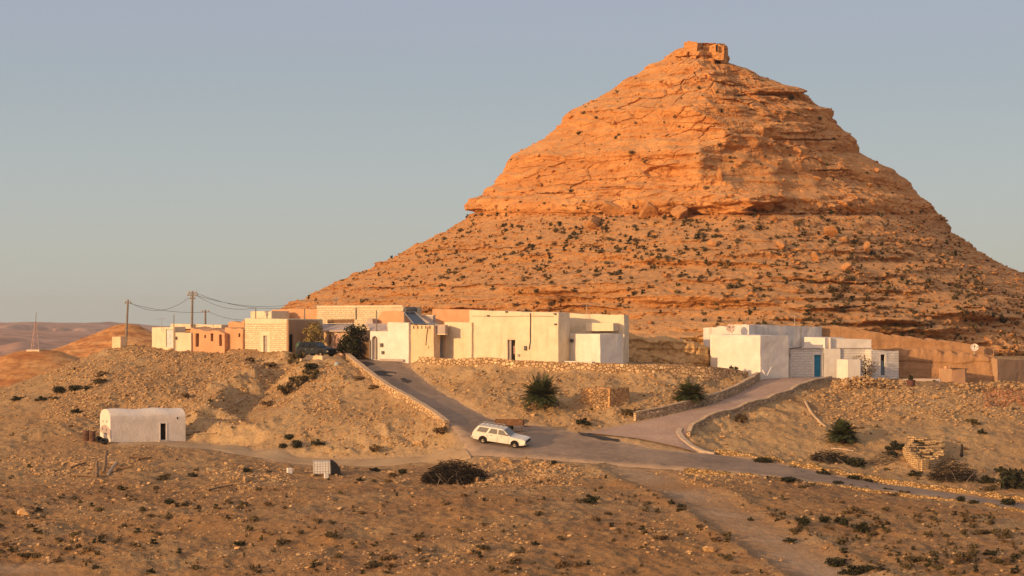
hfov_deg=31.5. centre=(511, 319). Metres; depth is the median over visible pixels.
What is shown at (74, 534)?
scrub tuft
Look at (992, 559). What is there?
scrub tuft
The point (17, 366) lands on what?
hill
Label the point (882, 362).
door
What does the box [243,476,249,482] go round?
boulder
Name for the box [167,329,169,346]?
door
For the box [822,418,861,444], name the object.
palm bush
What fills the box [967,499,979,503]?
bush
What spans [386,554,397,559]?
scrub tuft
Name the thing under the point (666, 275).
boulder
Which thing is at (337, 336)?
door
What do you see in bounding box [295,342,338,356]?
parked car
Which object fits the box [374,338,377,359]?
door
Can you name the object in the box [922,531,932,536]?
scrub tuft
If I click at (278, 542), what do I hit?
scrub tuft
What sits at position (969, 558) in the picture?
scrub tuft
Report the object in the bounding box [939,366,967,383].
orange hut
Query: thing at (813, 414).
drain pipe
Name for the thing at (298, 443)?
bush
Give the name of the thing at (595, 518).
scrub tuft
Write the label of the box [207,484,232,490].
log
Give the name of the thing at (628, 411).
bush
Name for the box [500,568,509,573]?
scrub tuft
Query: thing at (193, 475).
bush
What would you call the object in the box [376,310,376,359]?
service pole
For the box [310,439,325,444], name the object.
bush
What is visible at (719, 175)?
boulder
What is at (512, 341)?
door
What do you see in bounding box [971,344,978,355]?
satellite dish
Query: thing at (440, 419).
road wall
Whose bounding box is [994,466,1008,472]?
bush
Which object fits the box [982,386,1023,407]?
red rubble
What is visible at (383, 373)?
road patch
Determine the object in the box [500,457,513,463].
boulder
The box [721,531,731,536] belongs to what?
scrub tuft
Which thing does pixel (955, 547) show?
ground cover
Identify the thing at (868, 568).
bush
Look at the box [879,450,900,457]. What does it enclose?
bush
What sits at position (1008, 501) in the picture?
bush
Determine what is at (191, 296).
utility pole
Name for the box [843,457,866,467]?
bush
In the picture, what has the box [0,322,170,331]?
mesa
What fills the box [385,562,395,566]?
scrub tuft
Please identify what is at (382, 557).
scrub tuft
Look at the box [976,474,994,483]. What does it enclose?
bush
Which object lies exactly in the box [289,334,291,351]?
door
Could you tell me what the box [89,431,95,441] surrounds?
barrel
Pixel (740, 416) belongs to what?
bush
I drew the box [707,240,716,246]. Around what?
boulder
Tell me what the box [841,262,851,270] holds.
boulder
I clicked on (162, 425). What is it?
door
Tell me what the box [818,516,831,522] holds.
bush
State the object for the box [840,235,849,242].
boulder
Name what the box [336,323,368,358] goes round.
dark tree
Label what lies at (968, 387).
bank rubble
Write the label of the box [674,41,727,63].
ruined tower
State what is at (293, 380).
bush
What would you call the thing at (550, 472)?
rubble
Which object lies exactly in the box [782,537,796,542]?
bush
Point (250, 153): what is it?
sky
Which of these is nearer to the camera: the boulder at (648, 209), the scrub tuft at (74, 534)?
the scrub tuft at (74, 534)
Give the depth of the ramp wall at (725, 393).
170.79 m
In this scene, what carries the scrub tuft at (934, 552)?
on the ground at (760, 539)
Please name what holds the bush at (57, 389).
on the ground at (760, 539)
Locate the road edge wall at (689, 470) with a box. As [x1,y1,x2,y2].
[684,467,1023,511]
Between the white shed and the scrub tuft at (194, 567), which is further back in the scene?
the white shed
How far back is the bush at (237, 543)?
110.42 m
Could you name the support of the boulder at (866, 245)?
on the mountain
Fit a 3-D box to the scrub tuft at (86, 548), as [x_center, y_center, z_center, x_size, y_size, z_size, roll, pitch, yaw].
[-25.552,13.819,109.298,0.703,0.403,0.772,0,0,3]
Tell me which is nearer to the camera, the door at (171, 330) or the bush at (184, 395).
the bush at (184, 395)
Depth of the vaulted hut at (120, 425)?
166.00 m
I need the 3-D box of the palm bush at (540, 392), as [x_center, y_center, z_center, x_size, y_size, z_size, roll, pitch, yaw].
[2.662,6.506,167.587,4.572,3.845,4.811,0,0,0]
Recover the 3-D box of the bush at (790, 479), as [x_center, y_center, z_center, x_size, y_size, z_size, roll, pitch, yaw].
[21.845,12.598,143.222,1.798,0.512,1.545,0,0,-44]
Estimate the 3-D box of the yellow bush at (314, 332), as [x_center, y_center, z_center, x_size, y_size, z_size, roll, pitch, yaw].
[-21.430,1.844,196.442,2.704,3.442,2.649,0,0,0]
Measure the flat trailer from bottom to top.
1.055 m
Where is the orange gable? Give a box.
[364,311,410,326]
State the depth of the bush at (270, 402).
177.16 m
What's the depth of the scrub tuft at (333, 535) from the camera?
110.23 m
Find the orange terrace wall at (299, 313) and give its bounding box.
[272,309,316,318]
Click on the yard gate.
(366, 349)
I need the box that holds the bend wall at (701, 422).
[686,376,831,436]
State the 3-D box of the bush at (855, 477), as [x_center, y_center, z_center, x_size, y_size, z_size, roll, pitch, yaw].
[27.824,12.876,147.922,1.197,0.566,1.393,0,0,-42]
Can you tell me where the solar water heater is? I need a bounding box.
[403,307,426,324]
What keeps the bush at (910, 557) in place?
on the ground at (760, 539)
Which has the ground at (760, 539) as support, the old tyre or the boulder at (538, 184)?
the old tyre
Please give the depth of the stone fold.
156.03 m
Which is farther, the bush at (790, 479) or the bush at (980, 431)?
the bush at (980, 431)
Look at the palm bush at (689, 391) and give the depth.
170.10 m
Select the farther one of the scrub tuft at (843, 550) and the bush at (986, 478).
the bush at (986, 478)
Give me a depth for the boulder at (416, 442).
158.80 m
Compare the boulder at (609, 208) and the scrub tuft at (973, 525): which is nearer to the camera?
the scrub tuft at (973, 525)
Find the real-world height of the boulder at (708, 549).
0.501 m
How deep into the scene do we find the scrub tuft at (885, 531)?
116.69 m
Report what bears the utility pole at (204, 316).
on the ground at (760, 539)
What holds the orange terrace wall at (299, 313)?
on the ground at (760, 539)
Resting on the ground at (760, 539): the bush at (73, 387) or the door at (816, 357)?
the bush at (73, 387)
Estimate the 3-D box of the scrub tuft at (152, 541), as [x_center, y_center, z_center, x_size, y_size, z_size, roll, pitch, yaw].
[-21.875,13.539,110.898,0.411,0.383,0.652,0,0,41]
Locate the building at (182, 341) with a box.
[171,324,227,350]
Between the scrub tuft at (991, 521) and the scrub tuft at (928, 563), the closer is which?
the scrub tuft at (928, 563)
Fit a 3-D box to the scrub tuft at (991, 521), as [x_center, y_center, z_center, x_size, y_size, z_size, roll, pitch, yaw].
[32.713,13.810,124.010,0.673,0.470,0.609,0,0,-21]
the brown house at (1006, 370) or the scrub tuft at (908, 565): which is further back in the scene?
the brown house at (1006, 370)
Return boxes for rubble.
[0,344,1023,575]
[830,375,902,388]
[946,381,1023,391]
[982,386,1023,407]
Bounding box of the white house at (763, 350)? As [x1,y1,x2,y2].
[703,324,821,379]
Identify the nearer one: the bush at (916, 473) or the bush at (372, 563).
the bush at (372, 563)
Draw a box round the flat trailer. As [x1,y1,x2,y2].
[494,419,531,429]
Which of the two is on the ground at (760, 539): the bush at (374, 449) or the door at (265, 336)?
the bush at (374, 449)
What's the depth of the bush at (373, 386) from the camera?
175.82 m
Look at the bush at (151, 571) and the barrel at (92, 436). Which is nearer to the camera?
the bush at (151, 571)
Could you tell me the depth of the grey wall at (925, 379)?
189.72 m
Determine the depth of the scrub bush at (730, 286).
218.43 m
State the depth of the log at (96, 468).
146.35 m
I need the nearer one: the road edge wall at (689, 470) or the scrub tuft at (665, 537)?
the scrub tuft at (665, 537)
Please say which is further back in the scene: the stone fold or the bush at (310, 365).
the bush at (310, 365)
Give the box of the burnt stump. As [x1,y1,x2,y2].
[960,444,962,456]
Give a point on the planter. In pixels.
(910, 382)
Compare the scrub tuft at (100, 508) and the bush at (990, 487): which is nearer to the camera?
the scrub tuft at (100, 508)
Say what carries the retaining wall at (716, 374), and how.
on the ground at (760, 539)
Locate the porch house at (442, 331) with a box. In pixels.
[436,325,447,357]
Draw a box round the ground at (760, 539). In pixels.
[0,345,1023,575]
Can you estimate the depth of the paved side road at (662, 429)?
164.32 m
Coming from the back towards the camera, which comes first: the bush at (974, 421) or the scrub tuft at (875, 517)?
the bush at (974, 421)
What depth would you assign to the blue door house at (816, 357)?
191.35 m
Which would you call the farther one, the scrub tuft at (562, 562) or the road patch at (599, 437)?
the road patch at (599, 437)
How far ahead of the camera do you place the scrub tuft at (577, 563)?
103.09 m
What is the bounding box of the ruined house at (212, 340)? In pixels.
[190,320,244,352]
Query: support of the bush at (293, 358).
on the ground at (760, 539)
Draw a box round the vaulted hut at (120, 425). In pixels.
[100,408,185,442]
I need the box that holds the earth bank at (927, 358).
[815,325,995,381]
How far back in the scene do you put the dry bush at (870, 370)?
188.37 m
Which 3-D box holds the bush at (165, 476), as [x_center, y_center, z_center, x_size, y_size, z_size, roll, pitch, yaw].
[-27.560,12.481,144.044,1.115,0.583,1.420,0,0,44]
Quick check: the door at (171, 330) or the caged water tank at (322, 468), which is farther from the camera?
the door at (171, 330)
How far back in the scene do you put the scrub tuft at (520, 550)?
104.94 m
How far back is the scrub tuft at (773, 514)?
122.10 m
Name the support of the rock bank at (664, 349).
on the ground at (760, 539)
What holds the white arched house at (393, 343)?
on the ground at (760, 539)
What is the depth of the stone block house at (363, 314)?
209.51 m
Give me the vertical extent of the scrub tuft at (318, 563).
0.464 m
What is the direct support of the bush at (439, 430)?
on the ground at (760, 539)
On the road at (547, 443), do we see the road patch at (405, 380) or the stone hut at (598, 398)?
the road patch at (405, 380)
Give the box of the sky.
[0,0,1023,325]
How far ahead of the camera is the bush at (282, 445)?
160.59 m
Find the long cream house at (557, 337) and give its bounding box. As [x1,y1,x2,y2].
[445,310,628,363]
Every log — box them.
[72,473,97,476]
[95,461,98,475]
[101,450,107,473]
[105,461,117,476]
[116,465,132,470]
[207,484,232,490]
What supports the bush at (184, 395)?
on the ground at (760, 539)
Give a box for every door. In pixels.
[161,423,164,439]
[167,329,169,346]
[170,329,172,346]
[265,336,266,351]
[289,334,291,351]
[335,335,339,353]
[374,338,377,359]
[440,339,442,357]
[511,340,514,359]
[814,355,819,376]
[881,361,883,374]
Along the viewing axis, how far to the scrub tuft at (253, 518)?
118.51 m
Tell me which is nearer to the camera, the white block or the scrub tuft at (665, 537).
the scrub tuft at (665, 537)
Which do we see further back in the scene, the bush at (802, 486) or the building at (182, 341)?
the building at (182, 341)
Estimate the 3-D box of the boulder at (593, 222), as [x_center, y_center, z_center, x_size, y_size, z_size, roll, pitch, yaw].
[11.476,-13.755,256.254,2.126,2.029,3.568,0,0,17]
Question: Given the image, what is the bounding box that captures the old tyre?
[100,438,107,443]
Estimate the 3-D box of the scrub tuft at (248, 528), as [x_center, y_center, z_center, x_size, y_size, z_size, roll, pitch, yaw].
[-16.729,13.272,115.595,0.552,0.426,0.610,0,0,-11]
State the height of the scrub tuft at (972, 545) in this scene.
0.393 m
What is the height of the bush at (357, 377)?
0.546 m
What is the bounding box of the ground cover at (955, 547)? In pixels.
[0,370,1023,574]
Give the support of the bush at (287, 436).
on the ground at (760, 539)
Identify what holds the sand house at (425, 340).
on the ground at (760, 539)
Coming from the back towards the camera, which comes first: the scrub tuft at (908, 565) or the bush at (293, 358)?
the bush at (293, 358)
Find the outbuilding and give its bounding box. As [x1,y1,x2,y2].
[152,327,185,349]
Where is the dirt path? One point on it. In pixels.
(283, 456)
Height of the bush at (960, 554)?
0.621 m
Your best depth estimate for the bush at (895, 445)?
158.77 m
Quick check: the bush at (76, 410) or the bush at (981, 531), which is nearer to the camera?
the bush at (981, 531)
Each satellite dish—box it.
[726,324,734,331]
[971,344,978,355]
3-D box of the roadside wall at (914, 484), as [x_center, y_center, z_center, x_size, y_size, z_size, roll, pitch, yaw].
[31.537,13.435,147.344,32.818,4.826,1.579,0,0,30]
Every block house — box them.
[245,318,322,351]
[317,305,421,330]
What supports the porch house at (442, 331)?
on the ground at (760, 539)
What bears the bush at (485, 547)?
on the ground at (760, 539)
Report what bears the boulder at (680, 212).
on the mountain
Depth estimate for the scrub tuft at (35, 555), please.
108.70 m
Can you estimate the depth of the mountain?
257.70 m
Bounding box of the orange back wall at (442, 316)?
[432,309,480,324]
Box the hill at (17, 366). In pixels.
[0,349,80,387]
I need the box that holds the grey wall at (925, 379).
[902,378,940,381]
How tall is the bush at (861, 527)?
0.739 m
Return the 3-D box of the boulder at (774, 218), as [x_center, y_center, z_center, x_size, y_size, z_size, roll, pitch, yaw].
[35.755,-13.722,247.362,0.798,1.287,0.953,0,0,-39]
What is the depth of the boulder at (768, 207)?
250.80 m
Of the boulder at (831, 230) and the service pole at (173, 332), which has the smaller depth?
the service pole at (173, 332)
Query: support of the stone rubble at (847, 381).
on the ground at (760, 539)
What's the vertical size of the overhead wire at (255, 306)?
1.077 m
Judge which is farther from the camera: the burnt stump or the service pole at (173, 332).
the service pole at (173, 332)
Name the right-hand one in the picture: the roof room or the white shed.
the white shed
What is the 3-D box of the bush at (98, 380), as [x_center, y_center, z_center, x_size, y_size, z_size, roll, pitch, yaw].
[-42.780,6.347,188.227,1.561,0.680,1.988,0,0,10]
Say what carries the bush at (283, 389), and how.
on the ground at (760, 539)
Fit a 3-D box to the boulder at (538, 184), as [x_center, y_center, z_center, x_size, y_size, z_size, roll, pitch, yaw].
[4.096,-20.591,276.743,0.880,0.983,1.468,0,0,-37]
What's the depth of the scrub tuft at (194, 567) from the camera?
103.67 m
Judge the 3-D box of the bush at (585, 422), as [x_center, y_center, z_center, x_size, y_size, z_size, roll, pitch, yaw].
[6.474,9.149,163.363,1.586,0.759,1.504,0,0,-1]
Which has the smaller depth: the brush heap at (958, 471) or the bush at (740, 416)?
the brush heap at (958, 471)
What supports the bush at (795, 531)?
on the ground at (760, 539)
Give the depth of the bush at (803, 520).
118.17 m
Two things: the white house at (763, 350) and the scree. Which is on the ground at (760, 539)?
the white house at (763, 350)
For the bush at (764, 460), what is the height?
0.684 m
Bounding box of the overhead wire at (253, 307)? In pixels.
[197,293,304,308]
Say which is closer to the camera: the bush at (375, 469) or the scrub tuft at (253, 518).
the scrub tuft at (253, 518)
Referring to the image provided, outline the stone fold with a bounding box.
[903,435,948,471]
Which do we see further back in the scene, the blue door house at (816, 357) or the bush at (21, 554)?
the blue door house at (816, 357)
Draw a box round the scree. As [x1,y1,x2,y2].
[289,204,1023,355]
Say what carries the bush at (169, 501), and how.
on the ground at (760, 539)
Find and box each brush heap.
[418,457,489,484]
[808,449,849,464]
[866,448,897,466]
[926,456,980,482]
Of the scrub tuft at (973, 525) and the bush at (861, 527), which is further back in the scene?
the scrub tuft at (973, 525)
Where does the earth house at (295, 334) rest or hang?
on the ground at (760, 539)
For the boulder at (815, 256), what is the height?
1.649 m
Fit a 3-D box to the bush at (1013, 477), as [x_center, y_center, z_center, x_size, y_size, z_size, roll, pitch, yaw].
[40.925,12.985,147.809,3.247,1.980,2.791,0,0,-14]
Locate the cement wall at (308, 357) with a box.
[299,355,340,360]
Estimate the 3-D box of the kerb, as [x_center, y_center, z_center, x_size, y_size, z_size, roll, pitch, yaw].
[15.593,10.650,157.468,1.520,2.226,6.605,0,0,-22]
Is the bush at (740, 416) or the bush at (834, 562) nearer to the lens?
the bush at (834, 562)
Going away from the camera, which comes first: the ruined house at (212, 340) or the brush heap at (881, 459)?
the brush heap at (881, 459)
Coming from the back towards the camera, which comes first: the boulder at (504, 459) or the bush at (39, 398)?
the bush at (39, 398)
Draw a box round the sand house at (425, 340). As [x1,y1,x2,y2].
[410,325,439,362]
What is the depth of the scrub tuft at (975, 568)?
102.54 m
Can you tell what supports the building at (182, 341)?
on the ground at (760, 539)
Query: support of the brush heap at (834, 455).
on the ground at (760, 539)
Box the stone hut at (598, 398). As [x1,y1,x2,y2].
[581,387,628,410]
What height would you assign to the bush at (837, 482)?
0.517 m
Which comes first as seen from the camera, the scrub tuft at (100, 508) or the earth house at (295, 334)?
the scrub tuft at (100, 508)
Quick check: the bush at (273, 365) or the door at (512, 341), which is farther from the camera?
the bush at (273, 365)
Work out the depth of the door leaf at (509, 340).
184.18 m
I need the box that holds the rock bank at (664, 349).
[629,333,709,366]
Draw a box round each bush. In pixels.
[10,396,23,400]
[17,553,29,557]
[34,396,46,400]
[52,386,65,392]
[68,384,82,391]
[70,408,80,413]
[92,378,106,383]
[96,371,109,376]
[146,568,156,573]
[157,473,170,479]
[164,499,174,504]
[181,393,188,397]
[187,472,198,476]
[233,541,245,545]
[259,400,273,406]
[264,361,276,367]
[277,383,293,394]
[278,443,286,448]
[284,434,293,439]
[286,374,308,386]
[288,352,305,364]
[290,440,302,447]
[300,363,318,369]
[302,321,325,343]
[302,368,319,379]
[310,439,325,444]
[353,376,364,380]
[363,560,382,568]
[368,384,379,388]
[369,444,380,451]
[369,467,380,471]
[398,468,407,473]
[432,426,448,433]
[475,544,490,549]
[516,370,564,410]
[575,417,592,425]
[582,494,599,503]
[620,408,643,415]
[670,378,709,403]
[709,537,722,541]
[717,553,731,560]
[726,282,734,288]
[733,413,747,422]
[753,456,772,462]
[779,477,800,481]
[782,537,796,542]
[789,528,799,534]
[795,515,810,525]
[798,484,809,487]
[816,468,831,474]
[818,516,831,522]
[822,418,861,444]
[824,557,847,566]
[833,480,843,484]
[837,564,864,574]
[839,518,848,525]
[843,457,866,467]
[846,475,860,479]
[851,522,872,532]
[852,355,877,377]
[858,564,874,571]
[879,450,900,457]
[885,440,904,450]
[902,555,923,562]
[907,470,923,476]
[955,495,965,500]
[956,552,976,559]
[965,418,978,424]
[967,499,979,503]
[974,529,986,534]
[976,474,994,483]
[977,428,987,433]
[982,549,997,555]
[984,484,998,490]
[991,528,1012,537]
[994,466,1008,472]
[994,467,1023,489]
[1000,497,1018,504]
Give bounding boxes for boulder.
[17,508,31,515]
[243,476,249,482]
[413,440,423,444]
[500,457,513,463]
[534,182,542,186]
[585,216,600,228]
[601,201,623,214]
[638,201,660,218]
[662,273,670,277]
[670,205,687,219]
[702,546,716,551]
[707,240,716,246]
[716,170,723,180]
[755,194,773,210]
[772,215,777,222]
[775,239,785,248]
[812,251,819,260]
[823,226,837,235]
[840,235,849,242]
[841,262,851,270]
[849,137,856,144]
[863,241,869,254]
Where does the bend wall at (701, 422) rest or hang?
on the ground at (760, 539)
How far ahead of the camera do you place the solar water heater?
188.60 m
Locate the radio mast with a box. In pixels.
[26,312,41,351]
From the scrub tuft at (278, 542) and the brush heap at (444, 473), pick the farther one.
the brush heap at (444, 473)
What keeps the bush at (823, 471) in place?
on the ground at (760, 539)
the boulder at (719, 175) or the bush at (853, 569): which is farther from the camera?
the boulder at (719, 175)
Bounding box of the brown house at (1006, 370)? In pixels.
[991,359,1023,382]
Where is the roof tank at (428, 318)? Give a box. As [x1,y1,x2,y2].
[420,315,435,322]
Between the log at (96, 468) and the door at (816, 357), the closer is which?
the log at (96, 468)
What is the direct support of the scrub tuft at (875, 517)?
on the ground at (760, 539)
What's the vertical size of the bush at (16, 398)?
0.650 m
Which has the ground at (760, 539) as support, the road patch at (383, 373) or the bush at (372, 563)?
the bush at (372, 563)
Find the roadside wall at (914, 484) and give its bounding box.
[714,448,1023,501]
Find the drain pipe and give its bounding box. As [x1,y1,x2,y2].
[804,400,826,427]
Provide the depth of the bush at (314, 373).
181.69 m
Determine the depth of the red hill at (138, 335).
630.89 m
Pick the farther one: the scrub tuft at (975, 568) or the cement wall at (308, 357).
the cement wall at (308, 357)
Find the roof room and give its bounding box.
[251,311,288,318]
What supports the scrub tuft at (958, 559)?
on the ground at (760, 539)
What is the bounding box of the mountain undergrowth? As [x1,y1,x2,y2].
[308,73,1023,355]
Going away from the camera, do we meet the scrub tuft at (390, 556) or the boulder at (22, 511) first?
the scrub tuft at (390, 556)
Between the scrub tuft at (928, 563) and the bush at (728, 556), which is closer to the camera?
the scrub tuft at (928, 563)
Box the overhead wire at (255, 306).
[199,296,301,306]
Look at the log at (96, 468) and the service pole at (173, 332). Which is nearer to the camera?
the log at (96, 468)
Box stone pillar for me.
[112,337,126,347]
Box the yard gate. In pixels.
[361,340,370,359]
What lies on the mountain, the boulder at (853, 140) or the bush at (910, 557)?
the boulder at (853, 140)
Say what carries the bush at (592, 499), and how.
on the ground at (760, 539)
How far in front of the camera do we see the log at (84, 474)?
145.71 m
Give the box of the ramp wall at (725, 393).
[633,372,759,420]
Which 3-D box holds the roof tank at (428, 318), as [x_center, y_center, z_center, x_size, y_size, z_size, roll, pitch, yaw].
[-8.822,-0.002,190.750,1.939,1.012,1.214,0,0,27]
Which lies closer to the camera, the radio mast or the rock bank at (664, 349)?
the rock bank at (664, 349)
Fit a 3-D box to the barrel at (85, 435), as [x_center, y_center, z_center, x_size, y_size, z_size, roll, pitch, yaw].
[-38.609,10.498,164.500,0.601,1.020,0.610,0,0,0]
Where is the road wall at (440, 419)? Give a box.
[342,351,448,428]
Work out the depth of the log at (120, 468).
148.29 m
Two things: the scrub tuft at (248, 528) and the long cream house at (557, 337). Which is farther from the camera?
the long cream house at (557, 337)
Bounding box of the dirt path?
[118,441,470,465]
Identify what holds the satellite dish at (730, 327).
attached to the white house at (763, 350)
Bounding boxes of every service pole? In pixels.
[173,315,173,350]
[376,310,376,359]
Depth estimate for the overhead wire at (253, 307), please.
201.87 m
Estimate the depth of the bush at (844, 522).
119.69 m
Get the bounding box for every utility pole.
[124,300,130,336]
[187,291,197,326]
[201,310,208,323]
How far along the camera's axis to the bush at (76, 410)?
177.31 m
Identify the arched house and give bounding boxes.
[320,319,369,355]
[367,322,438,363]
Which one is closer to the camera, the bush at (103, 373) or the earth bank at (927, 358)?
the bush at (103, 373)
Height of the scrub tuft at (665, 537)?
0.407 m
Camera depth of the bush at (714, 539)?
112.03 m
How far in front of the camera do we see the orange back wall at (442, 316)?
197.31 m
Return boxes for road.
[354,356,1023,508]
[586,377,832,452]
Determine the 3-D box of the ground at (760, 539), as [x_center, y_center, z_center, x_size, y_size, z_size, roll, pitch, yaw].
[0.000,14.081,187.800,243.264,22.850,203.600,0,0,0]
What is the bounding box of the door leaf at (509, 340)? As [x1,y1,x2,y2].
[509,340,510,358]
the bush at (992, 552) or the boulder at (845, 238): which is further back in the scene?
the boulder at (845, 238)
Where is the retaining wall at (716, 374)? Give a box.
[419,356,747,381]
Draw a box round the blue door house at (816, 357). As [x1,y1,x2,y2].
[789,337,898,379]
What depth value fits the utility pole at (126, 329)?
207.91 m
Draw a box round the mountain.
[280,43,1023,355]
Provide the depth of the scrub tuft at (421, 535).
111.61 m
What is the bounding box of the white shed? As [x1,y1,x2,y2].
[837,359,862,378]
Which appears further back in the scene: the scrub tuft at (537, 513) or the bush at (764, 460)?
the bush at (764, 460)
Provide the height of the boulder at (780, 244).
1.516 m
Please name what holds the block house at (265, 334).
on the ground at (760, 539)
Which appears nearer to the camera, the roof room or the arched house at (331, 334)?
the arched house at (331, 334)
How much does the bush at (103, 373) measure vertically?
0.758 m
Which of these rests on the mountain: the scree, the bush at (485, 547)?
the scree
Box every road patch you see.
[361,362,373,366]
[373,371,396,375]
[400,378,411,382]
[578,432,618,441]
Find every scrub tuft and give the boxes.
[30,552,40,557]
[69,532,78,536]
[82,546,93,551]
[94,506,104,511]
[97,537,105,542]
[150,538,158,543]
[189,564,202,568]
[245,525,252,530]
[249,515,260,520]
[276,539,283,545]
[312,558,322,565]
[313,518,322,522]
[329,533,338,538]
[333,553,342,557]
[378,555,388,561]
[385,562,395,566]
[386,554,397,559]
[413,532,424,537]
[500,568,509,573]
[509,557,521,563]
[512,546,525,553]
[533,511,542,515]
[559,560,569,565]
[571,561,585,567]
[591,516,600,520]
[658,534,668,539]
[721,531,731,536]
[768,512,778,516]
[841,547,848,552]
[871,515,879,520]
[875,519,883,523]
[882,528,891,533]
[902,562,913,568]
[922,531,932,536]
[923,559,932,565]
[927,550,938,555]
[951,557,965,561]
[962,554,972,560]
[966,543,978,547]
[967,523,977,527]
[972,565,978,571]
[986,555,998,560]
[987,518,995,524]
[1010,567,1017,573]
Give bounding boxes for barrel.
[83,430,89,440]
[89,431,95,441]
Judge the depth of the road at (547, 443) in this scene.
153.61 m
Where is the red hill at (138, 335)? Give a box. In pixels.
[53,324,151,358]
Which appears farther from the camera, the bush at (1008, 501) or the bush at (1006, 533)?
the bush at (1008, 501)
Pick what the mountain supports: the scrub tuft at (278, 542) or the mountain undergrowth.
the mountain undergrowth
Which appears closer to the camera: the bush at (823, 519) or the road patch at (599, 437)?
the bush at (823, 519)
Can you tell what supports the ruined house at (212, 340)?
on the ground at (760, 539)
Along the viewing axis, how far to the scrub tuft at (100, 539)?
112.00 m
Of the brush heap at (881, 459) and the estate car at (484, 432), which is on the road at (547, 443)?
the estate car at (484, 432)
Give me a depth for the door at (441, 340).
188.02 m
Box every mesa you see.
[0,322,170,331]
[0,328,99,355]
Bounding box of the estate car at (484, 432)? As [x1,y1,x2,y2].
[471,421,531,447]
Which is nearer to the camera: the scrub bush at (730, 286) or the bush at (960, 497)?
the bush at (960, 497)
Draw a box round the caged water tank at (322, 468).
[313,459,340,475]
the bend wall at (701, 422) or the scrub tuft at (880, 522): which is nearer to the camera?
the scrub tuft at (880, 522)
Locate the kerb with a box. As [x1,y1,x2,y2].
[676,428,714,453]
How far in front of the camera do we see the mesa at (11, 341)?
2097.61 m
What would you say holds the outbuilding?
on the ground at (760, 539)
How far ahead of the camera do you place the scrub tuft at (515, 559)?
101.92 m
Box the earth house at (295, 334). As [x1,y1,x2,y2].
[286,320,318,351]
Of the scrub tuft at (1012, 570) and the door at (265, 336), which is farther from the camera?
the door at (265, 336)
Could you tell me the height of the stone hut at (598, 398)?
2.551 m
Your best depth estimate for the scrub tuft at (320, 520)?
116.21 m
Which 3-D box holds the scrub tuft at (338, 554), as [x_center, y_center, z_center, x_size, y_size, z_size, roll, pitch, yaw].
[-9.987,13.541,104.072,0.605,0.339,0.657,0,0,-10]
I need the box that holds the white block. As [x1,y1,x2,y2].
[287,468,292,473]
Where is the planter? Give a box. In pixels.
[906,375,915,386]

